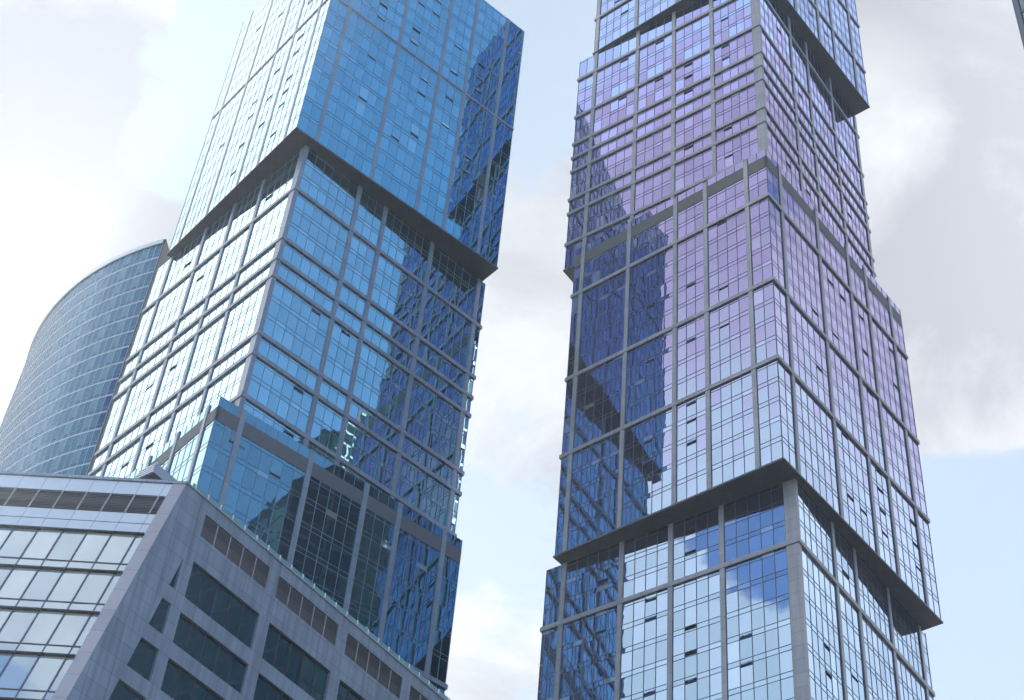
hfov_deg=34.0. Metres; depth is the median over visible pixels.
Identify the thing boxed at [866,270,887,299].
ribbon window
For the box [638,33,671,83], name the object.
window
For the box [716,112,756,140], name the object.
ribbon window
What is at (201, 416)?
ribbon window
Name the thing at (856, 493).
window
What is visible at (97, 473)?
window
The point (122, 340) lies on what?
window
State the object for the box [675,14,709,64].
window
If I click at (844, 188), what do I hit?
ribbon window
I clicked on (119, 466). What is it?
window
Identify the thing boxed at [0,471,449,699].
office building
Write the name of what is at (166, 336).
ribbon window
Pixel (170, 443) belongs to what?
ribbon window
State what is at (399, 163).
window
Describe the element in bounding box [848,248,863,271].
ribbon window
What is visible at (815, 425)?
window
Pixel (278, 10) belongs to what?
window
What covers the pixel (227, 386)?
window
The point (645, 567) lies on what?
window
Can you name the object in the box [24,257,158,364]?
window
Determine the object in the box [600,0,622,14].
window
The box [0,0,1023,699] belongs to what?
sky
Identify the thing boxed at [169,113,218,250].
window
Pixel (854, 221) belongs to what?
window
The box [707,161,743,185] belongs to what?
ribbon window
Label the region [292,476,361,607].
window
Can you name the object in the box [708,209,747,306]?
window
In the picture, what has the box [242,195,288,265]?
window
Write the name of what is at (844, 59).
window
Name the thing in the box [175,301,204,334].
ribbon window
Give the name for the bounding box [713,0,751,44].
window
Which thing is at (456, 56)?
window
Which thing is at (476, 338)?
window
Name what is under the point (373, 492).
ribbon window
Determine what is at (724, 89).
ribbon window
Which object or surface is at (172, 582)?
corner window
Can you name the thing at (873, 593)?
window
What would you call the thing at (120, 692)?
corner window
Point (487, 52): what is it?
window
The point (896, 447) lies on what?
window
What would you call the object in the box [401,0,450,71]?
window
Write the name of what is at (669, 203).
ribbon window
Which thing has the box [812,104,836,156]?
window
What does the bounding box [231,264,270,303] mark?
ribbon window
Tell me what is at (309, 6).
window
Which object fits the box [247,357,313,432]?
window
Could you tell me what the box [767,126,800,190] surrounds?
window
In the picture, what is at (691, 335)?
window
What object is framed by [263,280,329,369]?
window
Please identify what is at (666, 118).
ribbon window
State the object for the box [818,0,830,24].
window
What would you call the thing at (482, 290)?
window
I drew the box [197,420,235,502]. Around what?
window
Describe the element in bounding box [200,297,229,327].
ribbon window
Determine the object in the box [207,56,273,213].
window
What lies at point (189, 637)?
window
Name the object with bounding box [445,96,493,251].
window
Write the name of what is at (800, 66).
window
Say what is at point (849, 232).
ribbon window
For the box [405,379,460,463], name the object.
window
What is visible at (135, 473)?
ribbon window
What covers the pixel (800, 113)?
ribbon window
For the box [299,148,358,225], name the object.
window
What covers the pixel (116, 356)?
window
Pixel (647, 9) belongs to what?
window
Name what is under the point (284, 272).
ribbon window
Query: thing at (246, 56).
window
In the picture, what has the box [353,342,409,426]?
window
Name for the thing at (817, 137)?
ribbon window
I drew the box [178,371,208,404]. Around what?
ribbon window
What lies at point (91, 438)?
window
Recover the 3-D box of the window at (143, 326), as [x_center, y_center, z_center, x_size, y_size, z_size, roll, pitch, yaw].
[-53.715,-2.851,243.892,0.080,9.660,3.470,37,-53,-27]
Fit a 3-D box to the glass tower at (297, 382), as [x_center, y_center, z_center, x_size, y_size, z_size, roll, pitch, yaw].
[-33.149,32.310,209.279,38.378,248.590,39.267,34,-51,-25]
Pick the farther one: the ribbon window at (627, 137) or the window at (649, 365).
the ribbon window at (627, 137)
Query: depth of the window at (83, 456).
249.45 m
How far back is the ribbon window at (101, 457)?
226.57 m
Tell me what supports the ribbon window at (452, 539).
in the glass tower at (297, 382)
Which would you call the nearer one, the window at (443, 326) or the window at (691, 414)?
the window at (691, 414)
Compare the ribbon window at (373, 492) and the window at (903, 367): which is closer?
the ribbon window at (373, 492)
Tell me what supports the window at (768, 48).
in the glass tower at (741, 514)
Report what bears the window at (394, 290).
in the glass tower at (297, 382)
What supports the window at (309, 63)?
in the glass tower at (297, 382)
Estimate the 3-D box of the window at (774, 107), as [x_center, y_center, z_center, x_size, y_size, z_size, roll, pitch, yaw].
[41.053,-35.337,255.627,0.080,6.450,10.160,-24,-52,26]
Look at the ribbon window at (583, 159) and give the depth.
271.24 m
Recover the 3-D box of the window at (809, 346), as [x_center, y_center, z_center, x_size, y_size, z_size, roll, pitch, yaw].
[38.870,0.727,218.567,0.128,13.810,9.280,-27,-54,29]
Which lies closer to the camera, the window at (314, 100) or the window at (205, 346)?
the window at (205, 346)
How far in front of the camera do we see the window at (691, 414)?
209.08 m
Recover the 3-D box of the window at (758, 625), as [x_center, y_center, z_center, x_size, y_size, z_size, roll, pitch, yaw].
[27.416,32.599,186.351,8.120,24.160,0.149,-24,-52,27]
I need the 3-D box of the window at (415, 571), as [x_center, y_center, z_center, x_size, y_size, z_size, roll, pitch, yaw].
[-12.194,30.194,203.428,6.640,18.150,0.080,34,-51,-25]
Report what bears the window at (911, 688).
in the glass tower at (741, 514)
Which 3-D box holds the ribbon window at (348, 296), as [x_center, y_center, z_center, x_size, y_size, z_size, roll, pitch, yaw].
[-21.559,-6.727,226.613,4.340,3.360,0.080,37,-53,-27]
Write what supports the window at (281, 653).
in the office building
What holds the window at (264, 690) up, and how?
in the office building
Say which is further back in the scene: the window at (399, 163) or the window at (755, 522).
the window at (399, 163)
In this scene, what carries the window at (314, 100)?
in the glass tower at (297, 382)
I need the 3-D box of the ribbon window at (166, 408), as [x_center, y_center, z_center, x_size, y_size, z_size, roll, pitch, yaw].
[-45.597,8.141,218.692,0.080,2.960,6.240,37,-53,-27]
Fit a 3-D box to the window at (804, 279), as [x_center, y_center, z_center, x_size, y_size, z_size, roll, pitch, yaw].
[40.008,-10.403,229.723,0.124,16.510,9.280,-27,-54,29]
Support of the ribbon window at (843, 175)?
in the glass tower at (741, 514)
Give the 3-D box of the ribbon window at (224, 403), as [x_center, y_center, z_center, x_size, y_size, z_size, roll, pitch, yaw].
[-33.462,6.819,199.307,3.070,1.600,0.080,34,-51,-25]
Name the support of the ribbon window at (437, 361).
in the glass tower at (297, 382)
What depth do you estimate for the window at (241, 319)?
216.09 m
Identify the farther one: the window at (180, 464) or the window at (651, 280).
the window at (651, 280)
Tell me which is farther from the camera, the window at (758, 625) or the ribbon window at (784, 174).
the ribbon window at (784, 174)
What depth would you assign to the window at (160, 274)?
251.22 m
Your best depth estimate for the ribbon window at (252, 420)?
202.30 m
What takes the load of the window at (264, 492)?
in the glass tower at (297, 382)
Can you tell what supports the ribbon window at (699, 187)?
in the glass tower at (741, 514)
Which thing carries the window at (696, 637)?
in the glass tower at (741, 514)
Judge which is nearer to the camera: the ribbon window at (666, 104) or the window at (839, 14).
the ribbon window at (666, 104)
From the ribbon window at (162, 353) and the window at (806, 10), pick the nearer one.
the ribbon window at (162, 353)
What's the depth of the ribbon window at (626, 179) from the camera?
261.04 m
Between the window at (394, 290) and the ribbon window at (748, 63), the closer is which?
the window at (394, 290)
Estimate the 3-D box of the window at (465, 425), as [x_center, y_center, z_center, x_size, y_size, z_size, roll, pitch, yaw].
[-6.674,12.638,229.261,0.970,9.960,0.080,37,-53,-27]
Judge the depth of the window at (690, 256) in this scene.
231.43 m
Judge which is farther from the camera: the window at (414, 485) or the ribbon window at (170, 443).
the window at (414, 485)
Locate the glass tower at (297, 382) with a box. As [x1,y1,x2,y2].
[87,0,524,693]
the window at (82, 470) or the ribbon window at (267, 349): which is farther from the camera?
the window at (82, 470)
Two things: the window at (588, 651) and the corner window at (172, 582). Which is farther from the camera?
the window at (588, 651)
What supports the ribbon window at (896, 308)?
in the glass tower at (741, 514)
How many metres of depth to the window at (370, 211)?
238.84 m
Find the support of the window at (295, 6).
in the glass tower at (297, 382)
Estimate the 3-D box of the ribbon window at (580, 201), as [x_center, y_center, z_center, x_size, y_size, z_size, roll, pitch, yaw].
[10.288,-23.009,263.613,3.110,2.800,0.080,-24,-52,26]
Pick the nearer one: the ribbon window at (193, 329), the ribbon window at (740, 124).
the ribbon window at (193, 329)
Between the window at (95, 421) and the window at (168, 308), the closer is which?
the window at (168, 308)
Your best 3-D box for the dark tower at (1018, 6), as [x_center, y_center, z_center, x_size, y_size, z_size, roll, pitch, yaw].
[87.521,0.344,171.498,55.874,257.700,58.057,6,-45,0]
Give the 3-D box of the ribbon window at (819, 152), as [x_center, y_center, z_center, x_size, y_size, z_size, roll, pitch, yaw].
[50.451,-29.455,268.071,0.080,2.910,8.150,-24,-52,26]
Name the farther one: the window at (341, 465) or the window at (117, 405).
the window at (117, 405)
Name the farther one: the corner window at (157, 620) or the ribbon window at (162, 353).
the ribbon window at (162, 353)
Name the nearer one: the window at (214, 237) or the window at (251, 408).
the window at (251, 408)
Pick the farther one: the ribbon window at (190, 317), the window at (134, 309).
the window at (134, 309)
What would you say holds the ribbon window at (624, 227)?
in the glass tower at (741, 514)
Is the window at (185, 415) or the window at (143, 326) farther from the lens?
the window at (143, 326)
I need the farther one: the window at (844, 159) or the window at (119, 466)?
the window at (844, 159)
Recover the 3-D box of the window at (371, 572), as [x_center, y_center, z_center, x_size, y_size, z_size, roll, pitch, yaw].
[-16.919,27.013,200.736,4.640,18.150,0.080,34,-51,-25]
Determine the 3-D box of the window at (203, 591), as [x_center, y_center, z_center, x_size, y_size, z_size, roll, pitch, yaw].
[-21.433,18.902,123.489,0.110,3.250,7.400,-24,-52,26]
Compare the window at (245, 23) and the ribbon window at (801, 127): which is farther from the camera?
the window at (245, 23)
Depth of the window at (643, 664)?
196.27 m
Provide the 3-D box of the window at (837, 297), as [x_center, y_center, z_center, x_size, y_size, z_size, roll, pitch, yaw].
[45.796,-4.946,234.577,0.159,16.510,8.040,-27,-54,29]
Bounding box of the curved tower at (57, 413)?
[0,239,169,475]
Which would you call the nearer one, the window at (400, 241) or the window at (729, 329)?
the window at (729, 329)
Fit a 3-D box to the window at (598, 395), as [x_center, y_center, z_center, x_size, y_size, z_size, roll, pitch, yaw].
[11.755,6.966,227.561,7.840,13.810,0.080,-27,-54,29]
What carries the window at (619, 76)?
in the glass tower at (741, 514)
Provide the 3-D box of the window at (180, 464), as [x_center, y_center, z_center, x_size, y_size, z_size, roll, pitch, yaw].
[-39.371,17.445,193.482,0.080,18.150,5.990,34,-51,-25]
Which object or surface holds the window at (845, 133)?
in the glass tower at (741, 514)
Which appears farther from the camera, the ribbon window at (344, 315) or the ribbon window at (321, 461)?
the ribbon window at (344, 315)
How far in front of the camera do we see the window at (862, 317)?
238.37 m
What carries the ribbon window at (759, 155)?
in the glass tower at (741, 514)
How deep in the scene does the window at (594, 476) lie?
216.30 m
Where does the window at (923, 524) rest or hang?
in the glass tower at (741, 514)
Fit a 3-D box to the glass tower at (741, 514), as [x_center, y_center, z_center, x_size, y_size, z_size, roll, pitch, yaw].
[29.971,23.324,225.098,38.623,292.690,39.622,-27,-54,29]
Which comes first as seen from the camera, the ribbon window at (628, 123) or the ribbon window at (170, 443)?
the ribbon window at (170, 443)
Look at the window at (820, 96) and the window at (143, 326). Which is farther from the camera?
the window at (820, 96)
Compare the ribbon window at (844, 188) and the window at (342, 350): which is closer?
the window at (342, 350)
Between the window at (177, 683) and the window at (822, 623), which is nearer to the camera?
the window at (177, 683)
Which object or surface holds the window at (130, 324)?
in the curved tower at (57, 413)
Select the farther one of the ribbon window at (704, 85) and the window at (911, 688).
the ribbon window at (704, 85)
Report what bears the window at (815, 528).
in the glass tower at (741, 514)
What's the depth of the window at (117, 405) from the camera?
231.49 m
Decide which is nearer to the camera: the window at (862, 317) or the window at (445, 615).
the window at (445, 615)
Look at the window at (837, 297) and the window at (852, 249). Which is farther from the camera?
the window at (852, 249)
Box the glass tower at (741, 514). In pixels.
[537,0,942,699]
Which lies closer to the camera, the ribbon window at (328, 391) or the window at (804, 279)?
the ribbon window at (328, 391)
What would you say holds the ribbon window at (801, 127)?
in the glass tower at (741, 514)
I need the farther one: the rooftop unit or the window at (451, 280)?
the window at (451, 280)
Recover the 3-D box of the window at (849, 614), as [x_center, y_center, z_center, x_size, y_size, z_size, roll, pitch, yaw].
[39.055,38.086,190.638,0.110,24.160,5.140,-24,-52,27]
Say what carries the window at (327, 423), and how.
in the glass tower at (297, 382)
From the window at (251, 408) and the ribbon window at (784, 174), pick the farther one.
the ribbon window at (784, 174)
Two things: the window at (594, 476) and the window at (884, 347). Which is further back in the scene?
the window at (884, 347)
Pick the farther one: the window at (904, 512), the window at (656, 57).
the window at (656, 57)
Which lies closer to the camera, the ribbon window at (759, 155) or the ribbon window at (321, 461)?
the ribbon window at (321, 461)
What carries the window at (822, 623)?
in the glass tower at (741, 514)
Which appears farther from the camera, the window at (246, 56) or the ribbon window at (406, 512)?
the window at (246, 56)
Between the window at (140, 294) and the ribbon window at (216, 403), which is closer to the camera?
the ribbon window at (216, 403)
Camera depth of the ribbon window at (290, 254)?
223.28 m
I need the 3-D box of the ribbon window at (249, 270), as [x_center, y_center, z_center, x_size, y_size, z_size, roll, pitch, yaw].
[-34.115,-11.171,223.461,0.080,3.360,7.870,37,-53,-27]
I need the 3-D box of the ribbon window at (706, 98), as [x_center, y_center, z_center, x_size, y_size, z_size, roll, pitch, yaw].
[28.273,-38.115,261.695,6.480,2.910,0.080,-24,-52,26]
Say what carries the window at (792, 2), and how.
in the glass tower at (741, 514)
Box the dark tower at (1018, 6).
[1012,0,1023,47]
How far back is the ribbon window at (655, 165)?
257.55 m
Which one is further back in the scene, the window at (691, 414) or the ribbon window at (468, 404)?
the ribbon window at (468, 404)
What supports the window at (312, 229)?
in the glass tower at (297, 382)
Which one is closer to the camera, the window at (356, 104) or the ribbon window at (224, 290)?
the ribbon window at (224, 290)
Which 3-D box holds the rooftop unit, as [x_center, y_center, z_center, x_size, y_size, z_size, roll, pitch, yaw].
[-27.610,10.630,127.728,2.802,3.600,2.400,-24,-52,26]
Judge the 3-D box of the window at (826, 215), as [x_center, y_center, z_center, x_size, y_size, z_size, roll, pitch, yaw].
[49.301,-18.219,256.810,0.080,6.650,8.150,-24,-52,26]
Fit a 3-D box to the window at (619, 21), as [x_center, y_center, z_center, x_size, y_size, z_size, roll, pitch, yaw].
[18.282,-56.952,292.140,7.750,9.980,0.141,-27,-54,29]
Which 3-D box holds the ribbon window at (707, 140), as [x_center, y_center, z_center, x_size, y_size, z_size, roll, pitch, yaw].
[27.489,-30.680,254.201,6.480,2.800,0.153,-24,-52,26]
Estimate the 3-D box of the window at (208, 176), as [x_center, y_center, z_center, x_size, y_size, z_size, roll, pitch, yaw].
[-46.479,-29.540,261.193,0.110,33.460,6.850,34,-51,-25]
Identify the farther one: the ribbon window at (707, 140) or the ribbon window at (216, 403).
the ribbon window at (707, 140)
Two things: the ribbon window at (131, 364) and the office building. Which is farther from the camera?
the ribbon window at (131, 364)
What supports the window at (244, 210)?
in the glass tower at (297, 382)
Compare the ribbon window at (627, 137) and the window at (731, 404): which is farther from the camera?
the ribbon window at (627, 137)
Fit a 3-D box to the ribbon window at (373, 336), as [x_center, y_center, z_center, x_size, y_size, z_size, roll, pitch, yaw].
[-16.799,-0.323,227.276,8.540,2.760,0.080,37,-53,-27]
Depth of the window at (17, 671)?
109.19 m
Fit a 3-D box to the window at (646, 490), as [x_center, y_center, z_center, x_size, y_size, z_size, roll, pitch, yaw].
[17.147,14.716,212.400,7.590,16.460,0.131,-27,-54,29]
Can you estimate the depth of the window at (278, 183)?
235.77 m
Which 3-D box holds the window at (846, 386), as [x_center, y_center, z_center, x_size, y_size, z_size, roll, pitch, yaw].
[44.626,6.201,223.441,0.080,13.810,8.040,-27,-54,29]
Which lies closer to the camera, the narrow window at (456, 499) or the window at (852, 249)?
the narrow window at (456, 499)
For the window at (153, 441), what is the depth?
215.19 m
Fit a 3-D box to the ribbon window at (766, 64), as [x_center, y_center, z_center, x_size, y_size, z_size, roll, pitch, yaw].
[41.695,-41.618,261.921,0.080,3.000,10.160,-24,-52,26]
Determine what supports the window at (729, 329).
in the glass tower at (741, 514)
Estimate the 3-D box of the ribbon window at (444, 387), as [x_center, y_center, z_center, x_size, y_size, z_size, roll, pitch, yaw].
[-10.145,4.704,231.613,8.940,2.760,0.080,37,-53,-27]
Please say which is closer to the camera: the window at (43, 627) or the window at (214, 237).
the window at (43, 627)
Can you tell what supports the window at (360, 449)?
in the glass tower at (297, 382)
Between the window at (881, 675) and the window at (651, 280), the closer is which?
the window at (881, 675)
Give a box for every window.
[0,331,133,428]
[0,347,128,434]
[0,362,123,442]
[0,378,118,451]
[0,395,112,462]
[0,411,107,470]
[0,528,142,563]
[0,567,121,603]
[0,609,98,645]
[0,653,73,690]
[1,316,138,423]
[6,429,101,471]
[8,301,143,405]
[13,287,148,392]
[19,272,153,377]
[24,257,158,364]
[25,446,95,473]
[29,244,162,351]
[56,464,89,474]
[91,447,108,469]
[91,468,101,475]
[98,391,126,449]
[103,439,139,477]
[109,419,145,456]
[109,681,143,699]
[115,362,163,436]
[117,373,132,393]
[122,354,138,376]
[127,461,146,477]
[127,639,155,680]
[129,303,155,356]
[133,345,168,380]
[134,416,170,469]
[139,325,174,362]
[145,260,169,307]
[145,275,190,343]
[146,396,176,428]
[149,436,174,464]
[149,600,168,632]
[153,338,193,407]
[161,459,168,468]
[161,659,222,699]
[162,231,203,293]
[167,392,202,442]
[168,433,198,480]
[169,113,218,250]
[169,567,178,587]
[170,321,198,351]
[173,613,246,692]
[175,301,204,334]
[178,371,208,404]
[178,410,205,439]
[179,86,244,240]
[181,251,219,314]
[184,314,224,384]
[185,563,257,647]
[189,419,214,484]
[196,207,232,265]
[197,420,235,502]
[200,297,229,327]
[201,359,245,412]
[205,276,235,310]
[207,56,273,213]
[208,396,220,413]
[210,339,250,380]
[211,227,248,290]
[213,15,250,115]
[215,282,265,360]
[219,396,241,416]
[223,0,271,104]
[223,435,305,560]
[226,183,261,240]
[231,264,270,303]
[236,244,275,285]
[238,36,292,182]
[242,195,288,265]
[243,399,304,444]
[245,412,310,458]
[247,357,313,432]
[249,0,289,77]
[253,675,290,699]
[255,151,299,216]
[258,10,317,163]
[258,336,317,390]
[262,624,328,699]
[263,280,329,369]
[277,0,302,48]
[277,262,333,313]
[282,242,338,294]
[285,0,330,136]
[287,192,348,275]
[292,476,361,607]
[296,0,320,29]
[297,0,348,138]
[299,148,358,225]
[308,442,334,463]
[310,399,343,452]
[314,453,365,491]
[319,9,397,176]
[319,379,347,410]
[324,322,358,390]
[336,304,361,333]
[336,681,362,699]
[339,284,365,315]
[339,463,389,496]
[341,420,396,489]
[344,234,375,295]
[348,509,394,637]
[349,400,399,447]
[352,0,406,40]
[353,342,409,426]
[354,190,384,245]
[364,324,412,369]
[367,304,415,351]
[369,486,398,510]
[371,254,423,331]
[373,46,437,208]
[381,209,430,281]
[382,529,439,671]
[396,456,450,526]
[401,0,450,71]
[402,436,452,483]
[402,505,442,537]
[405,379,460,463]
[415,360,462,405]
[417,341,465,388]
[418,77,462,227]
[421,290,471,367]
[429,246,477,318]
[430,555,459,682]
[430,682,444,693]
[442,0,476,89]
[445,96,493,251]
[447,532,462,549]
[450,493,459,532]
[455,472,461,489]
[458,415,468,469]
[465,397,470,412]
[466,0,506,113]
[468,376,473,394]
[470,327,479,374]
[476,281,485,324]
[480,119,512,265]
[497,21,524,126]
[537,627,557,699]
[558,606,616,699]
[563,544,618,618]
[567,432,619,549]
[569,195,584,211]
[572,153,587,169]
[573,139,588,155]
[573,354,622,448]
[575,247,582,256]
[578,271,625,370]
[585,223,627,250]
[589,173,630,201]
[591,130,632,159]
[592,117,632,145]
[595,52,635,105]
[598,0,634,48]
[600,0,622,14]
[619,588,667,699]
[621,408,671,525]
[623,526,667,597]
[625,330,671,423]
[627,246,672,346]
[631,198,673,226]
[635,153,670,179]
[637,98,670,123]
[637,112,670,137]
[638,0,674,24]
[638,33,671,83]
[672,570,721,699]
[673,507,718,580]
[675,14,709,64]
[675,78,710,104]
[675,92,710,118]
[675,134,711,160]
[676,393,706,502]
[677,183,702,201]
[677,231,703,322]
[677,315,704,399]
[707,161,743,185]
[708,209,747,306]
[709,293,750,384]
[710,371,754,486]
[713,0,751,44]
[714,57,753,84]
[715,70,754,98]
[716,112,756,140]
[723,483,785,561]
[725,547,794,699]
[747,149,765,164]
[760,0,791,67]
[762,31,793,94]
[763,56,794,108]
[764,71,795,122]
[765,84,797,150]
[766,112,798,164]
[766,150,777,168]
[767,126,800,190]
[780,166,814,212]
[782,185,817,248]
[784,216,824,332]
[788,0,794,7]
[790,300,831,411]
[792,41,808,92]
[795,379,840,515]
[797,0,818,39]
[797,106,812,134]
[797,483,834,576]
[798,119,813,147]
[801,546,844,699]
[802,163,817,190]
[809,66,833,129]
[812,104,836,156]
[815,132,837,170]
[816,145,839,185]
[816,209,845,249]
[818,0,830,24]
[820,188,843,227]
[821,202,845,244]
[822,260,857,370]
[829,344,865,448]
[831,0,851,51]
[833,102,859,167]
[834,34,856,88]
[836,423,876,552]
[837,140,862,194]
[839,590,865,699]
[840,168,864,209]
[842,183,865,222]
[843,196,869,251]
[846,225,870,265]
[848,240,871,275]
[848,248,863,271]
[853,297,876,391]
[856,552,891,642]
[862,382,885,470]
[862,616,897,699]
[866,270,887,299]
[870,460,897,574]
[872,319,902,421]
[881,403,912,499]
[889,297,900,315]
[889,591,923,678]
[891,483,925,602]
[896,655,926,699]
[897,348,916,436]
[918,512,940,618]
[1018,0,1023,8]
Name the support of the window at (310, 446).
in the glass tower at (297, 382)
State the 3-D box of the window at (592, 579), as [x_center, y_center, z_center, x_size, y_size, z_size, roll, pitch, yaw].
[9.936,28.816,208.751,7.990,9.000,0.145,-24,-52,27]
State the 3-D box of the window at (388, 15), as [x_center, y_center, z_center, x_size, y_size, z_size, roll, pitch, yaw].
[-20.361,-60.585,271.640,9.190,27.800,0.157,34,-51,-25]
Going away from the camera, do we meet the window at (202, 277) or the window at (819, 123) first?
the window at (202, 277)
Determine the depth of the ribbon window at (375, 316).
230.03 m
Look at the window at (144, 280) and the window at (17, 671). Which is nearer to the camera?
the window at (17, 671)
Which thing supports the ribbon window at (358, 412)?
in the glass tower at (297, 382)
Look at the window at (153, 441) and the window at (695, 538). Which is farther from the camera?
the window at (153, 441)
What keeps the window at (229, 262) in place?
in the glass tower at (297, 382)
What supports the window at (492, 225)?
in the glass tower at (297, 382)
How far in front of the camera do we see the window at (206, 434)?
193.84 m
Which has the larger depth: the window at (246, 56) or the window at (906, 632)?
the window at (246, 56)
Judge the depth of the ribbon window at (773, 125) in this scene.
252.26 m
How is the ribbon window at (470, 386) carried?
in the glass tower at (297, 382)
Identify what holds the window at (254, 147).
in the glass tower at (297, 382)
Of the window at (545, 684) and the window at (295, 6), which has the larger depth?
the window at (295, 6)
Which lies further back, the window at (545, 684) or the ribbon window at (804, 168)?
the ribbon window at (804, 168)
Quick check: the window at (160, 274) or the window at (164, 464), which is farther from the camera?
the window at (160, 274)
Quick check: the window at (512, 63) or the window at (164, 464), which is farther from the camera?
the window at (512, 63)
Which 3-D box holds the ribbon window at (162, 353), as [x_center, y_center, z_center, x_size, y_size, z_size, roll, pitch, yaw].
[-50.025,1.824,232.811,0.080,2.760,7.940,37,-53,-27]
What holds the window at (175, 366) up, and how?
in the glass tower at (297, 382)
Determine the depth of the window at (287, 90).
249.14 m
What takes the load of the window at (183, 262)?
in the glass tower at (297, 382)
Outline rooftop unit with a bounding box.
[134,462,176,480]
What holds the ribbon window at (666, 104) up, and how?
in the glass tower at (741, 514)
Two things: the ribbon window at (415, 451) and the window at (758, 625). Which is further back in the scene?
the ribbon window at (415, 451)
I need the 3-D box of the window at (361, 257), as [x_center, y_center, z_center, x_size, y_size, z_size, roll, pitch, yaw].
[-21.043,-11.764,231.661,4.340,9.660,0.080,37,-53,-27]
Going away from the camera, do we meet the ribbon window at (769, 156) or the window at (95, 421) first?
the ribbon window at (769, 156)
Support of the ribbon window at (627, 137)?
in the glass tower at (741, 514)
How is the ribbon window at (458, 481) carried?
in the glass tower at (297, 382)
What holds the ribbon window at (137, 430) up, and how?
in the glass tower at (297, 382)
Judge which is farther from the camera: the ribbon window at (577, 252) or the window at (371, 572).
the ribbon window at (577, 252)
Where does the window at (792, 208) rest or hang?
in the glass tower at (741, 514)
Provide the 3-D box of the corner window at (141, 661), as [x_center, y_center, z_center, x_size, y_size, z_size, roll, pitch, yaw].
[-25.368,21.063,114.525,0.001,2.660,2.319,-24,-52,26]
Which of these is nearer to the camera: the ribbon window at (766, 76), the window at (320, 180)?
the window at (320, 180)
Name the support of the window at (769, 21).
in the glass tower at (741, 514)
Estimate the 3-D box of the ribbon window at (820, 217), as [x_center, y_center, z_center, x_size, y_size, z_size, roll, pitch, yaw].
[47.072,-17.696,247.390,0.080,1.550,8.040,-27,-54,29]
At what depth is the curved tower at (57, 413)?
268.98 m
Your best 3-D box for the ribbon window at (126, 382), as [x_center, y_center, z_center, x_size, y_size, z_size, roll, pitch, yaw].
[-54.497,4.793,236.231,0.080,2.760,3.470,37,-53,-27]
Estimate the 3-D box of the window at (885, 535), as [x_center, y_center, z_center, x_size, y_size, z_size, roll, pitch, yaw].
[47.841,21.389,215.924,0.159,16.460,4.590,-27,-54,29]
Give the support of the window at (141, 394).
in the glass tower at (297, 382)
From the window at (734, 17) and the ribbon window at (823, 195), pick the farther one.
the window at (734, 17)
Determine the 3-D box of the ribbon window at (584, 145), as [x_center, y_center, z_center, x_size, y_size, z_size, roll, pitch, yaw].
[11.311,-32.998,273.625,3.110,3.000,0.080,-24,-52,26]
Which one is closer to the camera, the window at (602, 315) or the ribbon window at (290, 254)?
the ribbon window at (290, 254)
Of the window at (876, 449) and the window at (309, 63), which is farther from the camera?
the window at (309, 63)
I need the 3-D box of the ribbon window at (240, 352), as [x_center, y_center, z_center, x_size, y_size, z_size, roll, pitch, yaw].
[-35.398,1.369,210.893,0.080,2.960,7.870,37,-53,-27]
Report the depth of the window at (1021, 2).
212.74 m
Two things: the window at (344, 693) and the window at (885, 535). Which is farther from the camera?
the window at (885, 535)

